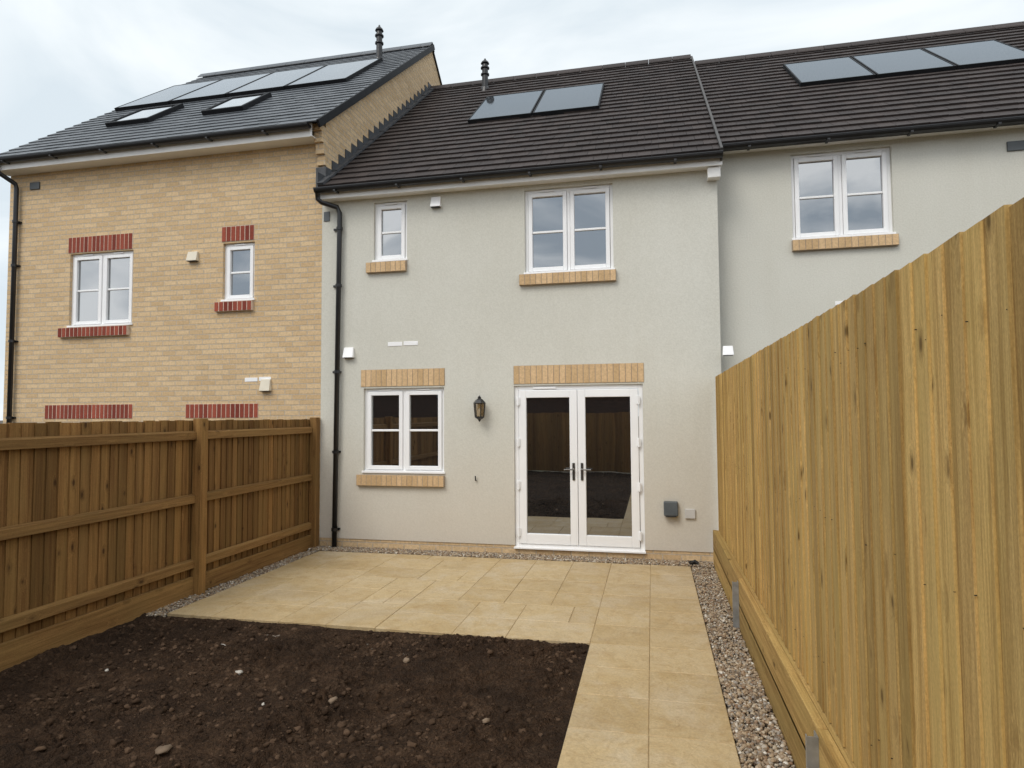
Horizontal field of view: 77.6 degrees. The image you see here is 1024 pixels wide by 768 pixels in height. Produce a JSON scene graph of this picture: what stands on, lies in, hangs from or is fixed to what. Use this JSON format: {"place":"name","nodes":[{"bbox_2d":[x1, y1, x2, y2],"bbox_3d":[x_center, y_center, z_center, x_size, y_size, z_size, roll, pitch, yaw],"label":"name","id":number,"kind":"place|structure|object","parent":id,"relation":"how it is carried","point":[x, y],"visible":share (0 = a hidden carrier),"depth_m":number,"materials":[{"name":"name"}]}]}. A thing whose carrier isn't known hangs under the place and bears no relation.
{"place":"outdoors","nodes":[
{"label":"outdoors","id":0,"kind":"place"},
{"bbox_2d":[0,25,441,544],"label":"brick house","id":1,"kind":"structure","parent":0,"point":[165,255],"depth_m":9.59,"materials":[{"name":"beige brick"}]},
{"bbox_2d":[67,251,133,327],"bbox_3d":[-6.292,-1.452,9.801,1.187,1.149,0.137,-1,-3,12],"label":"window","id":2,"kind":"structure","parent":1,"relation":"in","point":[102,283],"depth_m":9.80,"materials":[{"name":"white plastic"}]},
{"bbox_2d":[221,242,254,301],"bbox_3d":[-3.965,-1.629,9.298,0.550,0.859,0.137,-1,-3,12],"label":"window","id":3,"kind":"structure","parent":1,"relation":"in","point":[239,258],"depth_m":9.31,"materials":[{"name":"white plastic"}]},
{"bbox_2d":[0,613,588,767],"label":"soil","id":4,"kind":"structure","parent":0,"point":[446,679],"depth_m":4.03,"materials":[{"name":"brown soil"}]},
{"bbox_2d":[155,744,171,754],"bbox_3d":[-1.867,1.958,3.410,0.087,0.040,0.097,-2,-3,35],"label":"stone","id":5,"kind":"object","parent":4,"relation":"on","point":[164,749],"visible":1,"depth_m":3.39,"materials":[{"name":"beige stone"}]},
{"bbox_2d":[328,696,337,703],"bbox_3d":[-1.121,1.975,3.973,0.063,0.047,0.056,-1,-3,12],"label":"stone","id":6,"kind":"object","parent":4,"relation":"on","point":[332,700],"visible":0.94,"depth_m":3.96,"materials":[{"name":"beige stone"}]},
{"bbox_2d":[403,658,409,662],"bbox_3d":[-0.765,2.002,4.609,0.052,0.040,0.052,-1,-3,12],"label":"stone","id":7,"kind":"object","parent":4,"relation":"on","point":[406,660],"visible":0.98,"depth_m":4.59,"materials":[{"name":"beige stone"}]},
{"bbox_2d":[482,718,489,723],"bbox_3d":[-0.147,1.930,3.649,0.030,0.027,0.049,-3,-4,39],"label":"stone","id":8,"kind":"object","parent":4,"relation":"on","point":[486,720],"visible":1,"depth_m":3.64,"materials":[{"name":"beige stone"}]},
{"bbox_2d":[0,416,640,546],"bbox_3d":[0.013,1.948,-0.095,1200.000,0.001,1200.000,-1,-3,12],"label":"ground","id":9,"kind":"structure","parent":0,"point":[1,421],"depth_m":23.31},
{"bbox_2d":[313,54,733,563],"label":"rendered house","id":10,"kind":"structure","parent":9,"relation":"on","point":[510,264],"depth_m":8.37,"materials":[{"name":"white paint"}]},
{"bbox_2d":[372,201,407,261],"bbox_3d":[-1.668,-2.100,8.815,0.519,0.838,0.137,-1,-3,12],"label":"window","id":11,"kind":"structure","parent":10,"relation":"in","point":[390,218],"depth_m":8.83,"materials":[{"name":"white plastic"}]},
{"bbox_2d":[362,387,444,473],"bbox_3d":[-1.459,0.630,8.640,1.187,1.149,0.137,-1,-3,12],"label":"window","id":12,"kind":"structure","parent":10,"relation":"in","point":[404,427],"depth_m":8.64,"materials":[{"name":"white plastic"}]},
{"bbox_2d":[524,184,614,273],"bbox_3d":[0.737,-1.998,8.282,1.179,1.128,0.137,-1,-3,12],"label":"window","id":13,"kind":"structure","parent":10,"relation":"in","point":[567,229],"depth_m":8.28,"materials":[{"name":"white plastic"}]},
{"bbox_2d":[514,384,645,553],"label":"french doors","id":14,"kind":"structure","parent":10,"relation":"in","point":[579,454],"depth_m":8.09,"materials":[{"name":"white plastic"}]},
{"bbox_2d":[167,551,711,651],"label":"patio","id":15,"kind":"structure","parent":0,"point":[353,591],"depth_m":6.20,"materials":[{"name":"beige stone"}]},
{"bbox_2d":[166,551,795,767],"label":"gravel bed","id":16,"kind":"object","parent":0,"point":[715,665],"depth_m":4.18,"materials":[{"name":"grey gravel"}]},
{"bbox_2d":[0,417,319,671],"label":"timber fence","id":17,"kind":"object","parent":16,"relation":"on","point":[105,525],"visible":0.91,"depth_m":5.78,"materials":[{"name":"brown wood"}]},
{"bbox_2d":[146,550,317,616],"bbox_3d":[-2.966,2.176,7.157,0.218,0.046,2.812,-1,-3,12],"label":"gravel strip","id":18,"kind":"object","parent":16,"relation":"on","point":[164,611],"visible":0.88,"depth_m":6.76,"materials":[{"name":"grey gravel"}]},
{"bbox_2d":[308,545,714,568],"bbox_3d":[-0.169,2.188,8.105,5.255,0.049,0.289,-1,-3,12],"label":"gravel strip","id":19,"kind":"object","parent":16,"relation":"on","point":[597,559],"visible":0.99,"depth_m":8.03,"materials":[{"name":"grey gravel"}]},
{"bbox_2d":[688,560,698,568],"bbox_3d":[2.153,2.140,7.537,0.127,0.130,0.088,-1,-3,12],"label":"drain outlet","id":20,"kind":"object","parent":19,"relation":"on","point":[691,562],"visible":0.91,"depth_m":7.51,"materials":[{"name":"black plastic"}]},
{"bbox_2d":[691,567,751,659],"bbox_3d":[1.927,2.090,6.054,0.287,0.048,2.850,-1,-3,12],"label":"gravel strip","id":21,"kind":"object","parent":16,"relation":"on","point":[710,592],"visible":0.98,"depth_m":5.63,"materials":[{"name":"grey gravel"}]},
{"bbox_2d":[714,657,794,767],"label":"gravel strip","id":22,"kind":"object","parent":16,"relation":"on","point":[735,679],"visible":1,"depth_m":3.76,"materials":[{"name":"grey gravel"}]},
{"bbox_2d":[713,197,1023,767],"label":"timber fence","id":23,"kind":"object","parent":16,"relation":"on","point":[868,547],"visible":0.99,"depth_m":2.06,"materials":[{"name":"brown wood"}]},
{"bbox_2d":[0,0,1023,419],"label":"sky","id":24,"kind":"structure","parent":0,"point":[64,64],"materials":[{"name":"white"}]},
{"bbox_2d":[557,643,740,767],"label":"path","id":25,"kind":"structure","parent":0,"point":[608,726],"depth_m":3.81,"materials":[{"name":"beige stone"}]},
{"bbox_2d":[695,21,1023,372],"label":"rendered house","id":26,"kind":"structure","parent":0,"point":[848,170],"depth_m":7.96,"materials":[{"name":"white paint"}]},
{"bbox_2d":[791,148,895,239],"bbox_3d":[4.062,-2.336,7.875,1.171,1.093,0.137,-1,-3,12],"label":"window","id":27,"kind":"structure","parent":26,"relation":"in","point":[846,193],"depth_m":7.87,"materials":[{"name":"white plastic"}]}
]}

